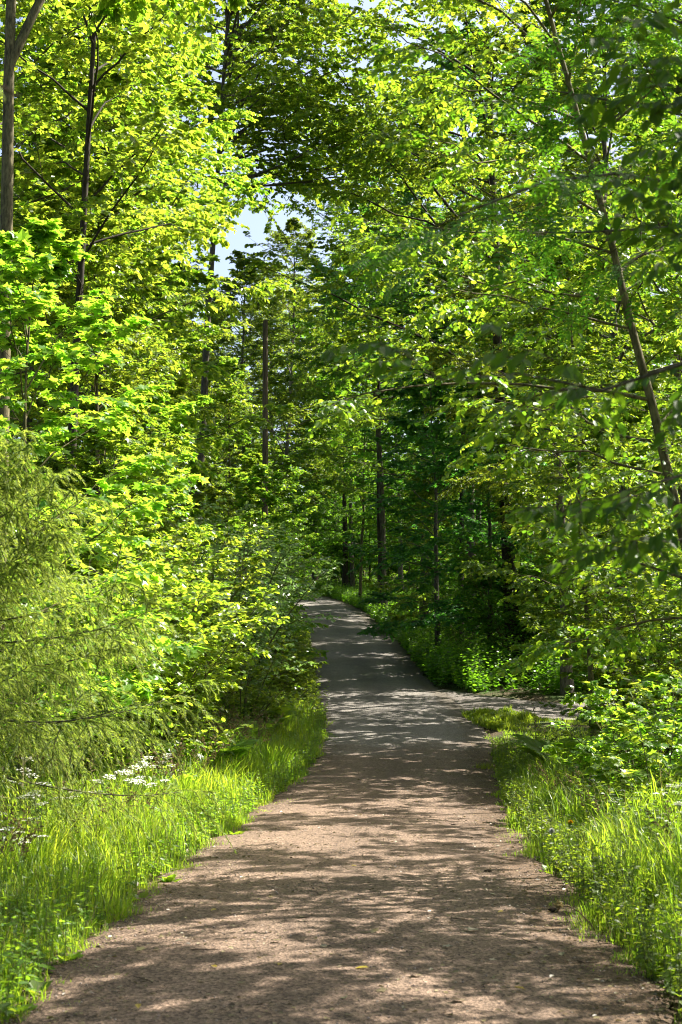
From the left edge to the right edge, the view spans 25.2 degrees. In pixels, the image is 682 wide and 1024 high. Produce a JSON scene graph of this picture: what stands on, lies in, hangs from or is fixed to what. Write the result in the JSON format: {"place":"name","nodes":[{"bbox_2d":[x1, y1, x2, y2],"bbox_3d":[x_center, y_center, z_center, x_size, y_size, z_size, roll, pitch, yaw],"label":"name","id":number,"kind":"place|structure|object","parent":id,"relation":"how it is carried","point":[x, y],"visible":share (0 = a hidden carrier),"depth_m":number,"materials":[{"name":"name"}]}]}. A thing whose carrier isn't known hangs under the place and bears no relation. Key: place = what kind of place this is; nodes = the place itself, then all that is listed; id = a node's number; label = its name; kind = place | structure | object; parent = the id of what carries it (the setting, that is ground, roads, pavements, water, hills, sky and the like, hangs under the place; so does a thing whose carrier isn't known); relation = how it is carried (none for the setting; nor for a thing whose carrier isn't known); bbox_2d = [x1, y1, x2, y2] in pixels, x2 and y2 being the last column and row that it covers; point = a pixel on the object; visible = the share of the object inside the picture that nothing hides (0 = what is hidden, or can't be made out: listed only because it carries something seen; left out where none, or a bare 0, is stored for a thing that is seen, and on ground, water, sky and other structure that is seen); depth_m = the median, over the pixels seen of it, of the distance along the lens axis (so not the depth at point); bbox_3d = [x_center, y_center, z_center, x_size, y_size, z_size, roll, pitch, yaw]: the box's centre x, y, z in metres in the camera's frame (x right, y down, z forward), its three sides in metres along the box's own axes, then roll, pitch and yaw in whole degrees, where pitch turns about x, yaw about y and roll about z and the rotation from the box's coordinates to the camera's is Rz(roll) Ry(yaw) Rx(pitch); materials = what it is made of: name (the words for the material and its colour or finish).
{"place":"outdoors","nodes":[
{"label":"outdoors","id":0,"kind":"place"},
{"bbox_2d":[0,591,681,1023],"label":"path","id":1,"kind":"structure","parent":0,"point":[380,683],"depth_m":10.23,"materials":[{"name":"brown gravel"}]},
{"bbox_2d":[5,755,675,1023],"bbox_3d":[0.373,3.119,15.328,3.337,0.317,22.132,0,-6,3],"label":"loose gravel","id":2,"kind":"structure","parent":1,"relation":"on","point":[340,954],"depth_m":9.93,"materials":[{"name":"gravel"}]},
{"bbox_2d":[0,525,681,1023],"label":"ground","id":3,"kind":"structure","parent":0,"point":[536,695],"depth_m":36.47,"materials":[{"name":"brown soil"}]},
{"bbox_2d":[0,818,38,915],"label":"seeding grass","id":4,"kind":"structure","parent":3,"relation":"on","point":[19,834],"depth_m":9.83,"materials":[{"name":"green plant"}]},
{"bbox_2d":[0,3,197,659],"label":"broadleaf tree","id":5,"kind":"object","parent":3,"relation":"on","point":[184,275],"visible":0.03,"depth_m":36.37,"materials":[{"name":"green plant"}]},
{"bbox_2d":[0,216,210,802],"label":"young maple","id":6,"kind":"object","parent":3,"relation":"on","point":[21,247],"visible":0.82,"depth_m":14.63,"materials":[{"name":"green plant"}]},
{"bbox_2d":[8,149,208,610],"bbox_3d":[-4.693,-0.978,27.136,4.520,10.858,4.433,-1,-6,6],"label":"slender tree","id":7,"kind":"object","parent":3,"relation":"on","point":[139,342],"visible":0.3,"depth_m":27.07,"materials":[{"name":"green plant"}]},
{"bbox_2d":[0,0,220,409],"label":"broadleaf tree","id":8,"kind":"object","parent":3,"relation":"on","point":[54,94],"visible":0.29,"depth_m":26.50,"materials":[{"name":"green plant"}]},
{"bbox_2d":[0,429,236,864],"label":"spruce tree","id":9,"kind":"object","parent":3,"relation":"on","point":[17,679],"visible":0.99,"depth_m":11.65,"materials":[{"name":"green plant"}]},
{"bbox_2d":[0,0,236,749],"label":"slim tree","id":10,"kind":"object","parent":3,"relation":"on","point":[32,165],"visible":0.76,"depth_m":23.80,"materials":[{"name":"green plant"}]},
{"bbox_2d":[0,0,248,791],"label":"forked tree","id":11,"kind":"object","parent":3,"relation":"on","point":[131,10],"visible":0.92,"depth_m":20.29,"materials":[{"name":"green plant"}]},
{"bbox_2d":[0,490,253,783],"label":"hazel bush","id":12,"kind":"object","parent":3,"relation":"on","point":[170,603],"visible":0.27,"depth_m":17.17,"materials":[{"name":"green plant"}]},
{"bbox_2d":[6,410,251,771],"bbox_3d":[-3.105,1.256,19.762,3.476,5.290,3.792,-5,-8,36],"label":"young maple","id":13,"kind":"object","parent":3,"relation":"on","point":[85,459],"visible":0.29,"depth_m":20.03,"materials":[{"name":"green plant"}]},
{"bbox_2d":[0,1,275,609],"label":"broadleaf tree","id":14,"kind":"object","parent":3,"relation":"on","point":[221,132],"visible":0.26,"depth_m":35.18,"materials":[{"name":"green plant"}]},
{"bbox_2d":[21,374,271,683],"bbox_3d":[-3.809,0.946,31.385,5.388,7.518,4.940,3,-7,-28],"label":"young maple","id":15,"kind":"object","parent":3,"relation":"on","point":[185,408],"visible":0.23,"depth_m":31.08,"materials":[{"name":"green plant"}]},
{"bbox_2d":[0,2,295,713],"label":"slender tree","id":16,"kind":"object","parent":3,"relation":"on","point":[181,385],"visible":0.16,"depth_m":33.91,"materials":[{"name":"green plant"}]},
{"bbox_2d":[0,121,295,618],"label":"maple tree","id":17,"kind":"object","parent":3,"relation":"on","point":[214,439],"visible":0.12,"depth_m":39.81,"materials":[{"name":"green plant"}]},
{"bbox_2d":[7,524,289,764],"bbox_3d":[-2.630,2.014,20.428,3.835,3.823,3.718,-2,-7,14],"label":"hazel bush","id":18,"kind":"object","parent":3,"relation":"on","point":[191,633],"visible":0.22,"depth_m":20.17,"materials":[{"name":"green plant"}]},
{"bbox_2d":[39,116,268,522],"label":"broadleaf tree","id":19,"kind":"object","parent":3,"relation":"on","point":[250,408],"visible":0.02,"depth_m":54.63,"materials":[{"name":"green plant"}]},
{"bbox_2d":[80,254,240,549],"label":"slender tree","id":20,"kind":"object","parent":3,"relation":"on","point":[195,389],"visible":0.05,"depth_m":48.46,"materials":[{"name":"green plant"}]},
{"bbox_2d":[0,704,326,1019],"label":"ground cover","id":21,"kind":"object","parent":3,"relation":"on","point":[64,921],"visible":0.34,"depth_m":10.20,"materials":[{"name":"green plant"}]},
{"bbox_2d":[56,517,272,706],"bbox_3d":[-3.451,2.274,31.023,4.501,4.627,4.643,-2,-7,18],"label":"hazel bush","id":22,"kind":"object","parent":3,"relation":"on","point":[255,560],"visible":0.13,"depth_m":30.66,"materials":[{"name":"green plant"}]},
{"bbox_2d":[0,687,337,1023],"bbox_3d":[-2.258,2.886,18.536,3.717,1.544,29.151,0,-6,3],"label":"verge grass","id":23,"kind":"structure","parent":3,"relation":"on","point":[78,854],"depth_m":12.64,"materials":[{"name":"plant"}]},
{"bbox_2d":[110,654,227,747],"bbox_3d":[-2.688,3.040,21.777,2.086,2.045,2.297,2,-7,-19],"label":"leafy shrub","id":24,"kind":"object","parent":3,"relation":"on","point":[200,715],"visible":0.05,"depth_m":21.64,"materials":[{"name":"green plant"}]},
{"bbox_2d":[103,568,254,732],"bbox_3d":[-3.021,2.611,25.210,3.429,3.374,3.240,2,-7,-17],"label":"hazel bush","id":25,"kind":"object","parent":3,"relation":"on","point":[222,649],"visible":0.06,"depth_m":25.17,"materials":[{"name":"green plant"}]},
{"bbox_2d":[149,738,216,828],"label":"seeding grass","id":26,"kind":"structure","parent":3,"relation":"on","point":[172,762],"depth_m":15.49,"materials":[{"name":"green plant"}]},
{"bbox_2d":[135,464,283,635],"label":"young maple","id":27,"kind":"object","parent":3,"relation":"on","point":[213,498],"visible":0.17,"depth_m":40.04,"materials":[{"name":"green plant"}]},
{"bbox_2d":[199,738,256,762],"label":"fern","id":28,"kind":"object","parent":3,"relation":"on","point":[238,748],"visible":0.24,"depth_m":21.84,"materials":[{"name":"green plant"}]},
{"bbox_2d":[177,297,279,521],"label":"broadleaf tree","id":29,"kind":"object","parent":3,"relation":"on","point":[250,379],"visible":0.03,"depth_m":70.81,"materials":[{"name":"green plant"}]},
{"bbox_2d":[130,501,329,677],"bbox_3d":[-3.025,2.292,36.883,4.696,4.829,4.845,-5,-8,38],"label":"hazel bush","id":30,"kind":"object","parent":3,"relation":"on","point":[274,551],"visible":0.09,"depth_m":36.64,"materials":[{"name":"green plant"}]},
{"bbox_2d":[181,355,290,564],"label":"slender tree","id":31,"kind":"object","parent":3,"relation":"on","point":[225,361],"visible":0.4,"depth_m":55.78,"materials":[{"name":"green plant"}]},
{"bbox_2d":[28,0,460,580],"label":"overhanging tree","id":32,"kind":"object","parent":3,"relation":"on","point":[244,88],"visible":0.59,"depth_m":45.72,"materials":[{"name":"green plant"}]},
{"bbox_2d":[152,496,342,704],"bbox_3d":[-2.579,2.208,32.854,4.972,4.892,4.698,-6,-9,45],"label":"hazel bush","id":33,"kind":"object","parent":3,"relation":"on","point":[271,602],"visible":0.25,"depth_m":32.54,"materials":[{"name":"green plant"}]},
{"bbox_2d":[204,643,300,722],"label":"leafy shrub","id":34,"kind":"object","parent":3,"relation":"on","point":[270,701],"visible":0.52,"depth_m":28.06,"materials":[{"name":"green plant"}]},
{"bbox_2d":[180,249,326,521],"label":"conifer tree","id":35,"kind":"object","parent":3,"relation":"on","point":[247,275],"visible":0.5,"depth_m":67.03,"materials":[{"name":"green plant"}]},
{"bbox_2d":[218,706,297,731],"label":"fern","id":36,"kind":"object","parent":3,"relation":"on","point":[285,710],"visible":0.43,"depth_m":28.38,"materials":[{"name":"green plant"}]},
{"bbox_2d":[209,451,315,595],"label":"young maple","id":37,"kind":"object","parent":3,"relation":"on","point":[249,461],"visible":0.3,"depth_m":52.25,"materials":[{"name":"green plant"}]},
{"bbox_2d":[262,320,267,658],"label":"trunk","id":38,"kind":"object","parent":3,"relation":"on","point":[265,400],"visible":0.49,"depth_m":44.58,"materials":[{"name":"brown wood"}]},
{"bbox_2d":[215,533,318,619],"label":"hazel bush","id":39,"kind":"object","parent":3,"relation":"on","point":[293,596],"visible":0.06,"depth_m":54.52,"materials":[{"name":"green plant"}]},
{"bbox_2d":[210,464,339,670],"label":"young maple","id":40,"kind":"object","parent":3,"relation":"on","point":[263,472],"visible":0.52,"depth_m":40.98,"materials":[{"name":"green plant"}]},
{"bbox_2d":[223,593,329,731],"bbox_3d":[-3.208,4.366,57.900,3.927,6.337,56.314,0,-6,-3],"label":"ground cover","id":41,"kind":"object","parent":3,"relation":"on","point":[316,702],"visible":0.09,"depth_m":35.22,"materials":[{"name":"green plant"}]},
{"bbox_2d":[219,261,337,524],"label":"broadleaf tree","id":42,"kind":"object","parent":3,"relation":"on","point":[271,387],"visible":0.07,"depth_m":100.77,"materials":[{"name":"green plant"}]},
{"bbox_2d":[238,623,327,698],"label":"leafy shrub","id":43,"kind":"object","parent":3,"relation":"on","point":[297,674],"visible":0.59,"depth_m":34.55,"materials":[{"name":"green plant"}]},
{"bbox_2d":[248,455,323,589],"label":"young maple","id":44,"kind":"object","parent":3,"relation":"on","point":[298,520],"visible":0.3,"depth_m":84.46,"materials":[{"name":"green plant"}]},
{"bbox_2d":[217,217,368,509],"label":"conifer tree","id":45,"kind":"object","parent":3,"relation":"on","point":[293,224],"visible":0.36,"depth_m":89.80,"materials":[{"name":"green plant"}]},
{"bbox_2d":[250,288,344,573],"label":"broadleaf tree","id":46,"kind":"object","parent":3,"relation":"on","point":[276,370],"visible":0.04,"depth_m":114.10,"materials":[{"name":"green plant"}]},
{"bbox_2d":[252,336,371,579],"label":"maple tree","id":47,"kind":"object","parent":3,"relation":"on","point":[299,508],"visible":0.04,"depth_m":103.06,"materials":[{"name":"green plant"}]},
{"bbox_2d":[268,295,370,583],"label":"bare stemmed tree","id":48,"kind":"object","parent":3,"relation":"on","point":[308,343],"visible":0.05,"depth_m":101.66,"materials":[{"name":"green plant"}]},
{"bbox_2d":[279,435,364,579],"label":"young maple","id":49,"kind":"object","parent":3,"relation":"on","point":[307,533],"visible":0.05,"depth_m":104.06,"materials":[{"name":"green plant"}]},
{"bbox_2d":[281,438,375,577],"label":"young maple","id":50,"kind":"object","parent":3,"relation":"on","point":[319,549],"visible":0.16,"depth_m":98.45,"materials":[{"name":"green plant"}]},
{"bbox_2d":[279,252,391,585],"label":"bare stemmed tree","id":51,"kind":"object","parent":3,"relation":"on","point":[345,567],"visible":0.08,"depth_m":94.48,"materials":[{"name":"green plant"}]},
{"bbox_2d":[6,569,670,697],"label":"ground cover","id":52,"kind":"object","parent":3,"relation":"on","point":[514,680],"visible":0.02,"depth_m":42.61,"materials":[{"name":"green plant"}]},
{"bbox_2d":[275,350,402,589],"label":"maple tree","id":53,"kind":"object","parent":3,"relation":"on","point":[351,560],"visible":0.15,"depth_m":92.21,"materials":[{"name":"green plant"}]},
{"bbox_2d":[315,511,377,584],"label":"hazel bush","id":54,"kind":"object","parent":3,"relation":"on","point":[340,565],"visible":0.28,"depth_m":96.31,"materials":[{"name":"green plant"}]},
{"bbox_2d":[314,449,397,587],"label":"young maple","id":55,"kind":"object","parent":3,"relation":"on","point":[340,548],"visible":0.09,"depth_m":96.25,"materials":[{"name":"green plant"}]},
{"bbox_2d":[268,119,459,607],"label":"broadleaf tree","id":56,"kind":"object","parent":3,"relation":"on","point":[339,488],"visible":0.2,"depth_m":70.44,"materials":[{"name":"green plant"}]},
{"bbox_2d":[312,335,418,599],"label":"slender tree","id":57,"kind":"object","parent":3,"relation":"on","point":[345,510],"visible":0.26,"depth_m":77.53,"materials":[{"name":"green plant"}]},
{"bbox_2d":[289,206,446,607],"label":"bare stemmed tree","id":58,"kind":"object","parent":3,"relation":"on","point":[331,375],"visible":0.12,"depth_m":70.59,"materials":[{"name":"green plant"}]},
{"bbox_2d":[329,307,432,593],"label":"broadleaf tree","id":59,"kind":"object","parent":3,"relation":"on","point":[400,570],"visible":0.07,"depth_m":84.09,"materials":[{"name":"green plant"}]},
{"bbox_2d":[301,89,512,619],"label":"broadleaf tree","id":60,"kind":"object","parent":3,"relation":"on","point":[356,424],"visible":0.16,"depth_m":62.98,"materials":[{"name":"green plant"}]},
{"bbox_2d":[359,468,464,617],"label":"young maple","id":61,"kind":"object","parent":3,"relation":"on","point":[390,523],"visible":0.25,"depth_m":60.10,"materials":[{"name":"green plant"}]},
{"bbox_2d":[343,320,495,595],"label":"maple tree","id":62,"kind":"object","parent":3,"relation":"on","point":[387,493],"visible":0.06,"depth_m":76.15,"materials":[{"name":"green plant"}]},
{"bbox_2d":[342,364,503,653],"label":"spruce tree","id":63,"kind":"object","parent":3,"relation":"on","point":[403,556],"visible":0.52,"depth_m":47.35,"materials":[{"name":"green plant"}]},
{"bbox_2d":[361,461,494,632],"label":"young maple","id":64,"kind":"object","parent":3,"relation":"on","point":[425,495],"visible":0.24,"depth_m":52.03,"materials":[{"name":"green plant"}]},
{"bbox_2d":[311,20,558,638],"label":"broadleaf tree","id":65,"kind":"object","parent":3,"relation":"on","point":[406,201],"visible":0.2,"depth_m":53.00,"materials":[{"name":"green plant"}]},
{"bbox_2d":[301,578,585,683],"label":"ground cover","id":66,"kind":"object","parent":3,"relation":"on","point":[346,594],"visible":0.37,"depth_m":63.66,"materials":[{"name":"green plant"}]},
{"bbox_2d":[408,568,503,649],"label":"hazel bush","id":67,"kind":"object","parent":3,"relation":"on","point":[456,637],"visible":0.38,"depth_m":46.81,"materials":[{"name":"green plant"}]},
{"bbox_2d":[242,0,677,667],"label":"spreading tree","id":68,"kind":"object","parent":3,"relation":"on","point":[374,150],"visible":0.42,"depth_m":42.94,"materials":[{"name":"green plant"}]},
{"bbox_2d":[376,244,547,635],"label":"bare stemmed tree","id":69,"kind":"object","parent":3,"relation":"on","point":[440,332],"visible":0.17,"depth_m":50.65,"materials":[{"name":"green plant"}]},
{"bbox_2d":[400,363,577,655],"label":"maple tree","id":70,"kind":"object","parent":3,"relation":"on","point":[426,621],"visible":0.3,"depth_m":43.94,"materials":[{"name":"green plant"}]},
{"bbox_2d":[305,0,681,681],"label":"leaning tree","id":71,"kind":"object","parent":3,"relation":"on","point":[573,422],"visible":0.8,"depth_m":12.40,"materials":[{"name":"green plant"}]},
{"bbox_2d":[320,0,681,603],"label":"tree","id":72,"kind":"object","parent":3,"relation":"on","point":[630,555],"visible":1,"depth_m":4.98,"materials":[{"name":"green plant"}]},
{"bbox_2d":[460,706,543,730],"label":"tongue grass","id":73,"kind":"structure","parent":3,"relation":"on","point":[504,718],"depth_m":32.29,"materials":[{"name":"green plant"}]},
{"bbox_2d":[327,0,681,363],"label":"rowan tree","id":74,"kind":"object","parent":3,"relation":"on","point":[671,16],"visible":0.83,"depth_m":8.09,"materials":[{"name":"green plant"}]},
{"bbox_2d":[429,522,587,659],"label":"hazel bush","id":75,"kind":"object","parent":3,"relation":"on","point":[489,597],"visible":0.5,"depth_m":42.00,"materials":[{"name":"green plant"}]},
{"bbox_2d":[455,278,594,663],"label":"slender tree","id":76,"kind":"object","parent":3,"relation":"on","point":[481,496],"visible":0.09,"depth_m":42.61,"materials":[{"name":"green plant"}]},
{"bbox_2d":[413,632,651,695],"bbox_3d":[9.119,3.963,41.880,14.155,2.153,8.603,0,-6,0],"label":"ground cover","id":77,"kind":"object","parent":3,"relation":"on","point":[473,670],"visible":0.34,"depth_m":40.00,"materials":[{"name":"green plant"}]},
{"bbox_2d":[405,22,681,695],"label":"broadleaf tree","id":78,"kind":"object","parent":3,"relation":"on","point":[471,480],"visible":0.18,"depth_m":38.93,"materials":[{"name":"green plant"}]},
{"bbox_2d":[497,533,616,652],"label":"hazel bush","id":79,"kind":"object","parent":3,"relation":"on","point":[530,572],"visible":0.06,"depth_m":42.18,"materials":[{"name":"green plant"}]},
{"bbox_2d":[503,734,611,764],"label":"grass","id":80,"kind":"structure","parent":3,"relation":"on","point":[531,746],"depth_m":22.49,"materials":[{"name":"green plant"}]},
{"bbox_2d":[442,0,681,658],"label":"broadleaf tree","id":81,"kind":"object","parent":3,"relation":"on","point":[604,151],"visible":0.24,"depth_m":29.18,"materials":[{"name":"green plant"}]},
{"bbox_2d":[454,223,681,736],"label":"slender tree","id":82,"kind":"object","parent":3,"relation":"on","point":[518,489],"visible":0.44,"depth_m":24.26,"materials":[{"name":"green plant"}]},
{"bbox_2d":[465,46,681,652],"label":"maple tree","id":83,"kind":"object","parent":3,"relation":"on","point":[651,340],"visible":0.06,"depth_m":33.65,"materials":[{"name":"green plant"}]},
{"bbox_2d":[484,715,681,1023],"bbox_3d":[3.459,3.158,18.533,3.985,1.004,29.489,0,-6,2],"label":"verge grass","id":84,"kind":"structure","parent":3,"relation":"on","point":[599,831],"depth_m":12.37,"materials":[{"name":"plant"}]},
{"bbox_2d":[489,731,681,1021],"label":"ground cover","id":85,"kind":"object","parent":3,"relation":"on","point":[674,988],"visible":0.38,"depth_m":10.85,"materials":[{"name":"green plant"}]},
{"bbox_2d":[497,397,681,720],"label":"young maple","id":86,"kind":"object","parent":3,"relation":"on","point":[567,699],"visible":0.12,"depth_m":28.06,"materials":[{"name":"green plant"}]},
{"bbox_2d":[518,181,681,592],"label":"bare stemmed tree","id":87,"kind":"object","parent":3,"relation":"on","point":[679,278],"visible":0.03,"depth_m":47.73,"materials":[{"name":"green plant"}]},
{"bbox_2d":[522,518,681,732],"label":"hazel bush","id":88,"kind":"object","parent":3,"relation":"on","point":[597,676],"visible":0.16,"depth_m":25.10,"materials":[{"name":"green plant"}]},
{"bbox_2d":[540,678,681,795],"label":"sapling","id":89,"kind":"object","parent":3,"relation":"on","point":[626,743],"visible":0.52,"depth_m":16.83,"materials":[{"name":"green plant"}]},
{"bbox_2d":[548,674,681,789],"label":"leafy shrub","id":90,"kind":"object","parent":3,"relation":"on","point":[580,748],"visible":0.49,"depth_m":17.27,"materials":[{"name":"green plant"}]},
{"bbox_2d":[549,535,681,736],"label":"hazel bush","id":91,"kind":"object","parent":3,"relation":"on","point":[660,604],"visible":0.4,"depth_m":21.71,"materials":[{"name":"green plant"}]},
{"bbox_2d":[566,661,680,764],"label":"sapling","id":92,"kind":"object","parent":3,"relation":"on","point":[592,726],"visible":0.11,"depth_m":20.96,"materials":[{"name":"green plant"}]},
{"bbox_2d":[583,680,681,810],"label":"sapling","id":93,"kind":"object","parent":3,"relation":"on","point":[652,757],"visible":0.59,"depth_m":15.28,"materials":[{"name":"green plant"}]},
{"bbox_2d":[591,157,681,551],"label":"broadleaf tree","id":94,"kind":"object","parent":3,"relation":"on","point":[662,289],"visible":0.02,"depth_m":53.14,"materials":[{"name":"green plant"}]},
{"bbox_2d":[592,662,681,772],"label":"leafy shrub","id":95,"kind":"object","parent":3,"relation":"on","point":[657,703],"visible":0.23,"depth_m":18.89,"materials":[{"name":"green plant"}]},
{"bbox_2d":[618,642,681,777],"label":"sapling","id":96,"kind":"object","parent":3,"relation":"on","point":[658,676],"visible":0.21,"depth_m":20.11,"materials":[{"name":"green plant"}]},
{"bbox_2d":[630,202,681,469],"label":"slender tree","id":97,"kind":"object","parent":3,"relation":"on","point":[669,338],"visible":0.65,"depth_m":21.84,"materials":[{"name":"green plant"}]},
{"bbox_2d":[0,0,681,516],"label":"sky","id":98,"kind":"structure","parent":0,"point":[256,222],"materials":[{"name":"white"}]},
{"bbox_2d":[439,689,623,719],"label":"side path","id":99,"kind":"structure","parent":0,"point":[468,701],"depth_m":35.82,"materials":[{"name":"grey gravel"}]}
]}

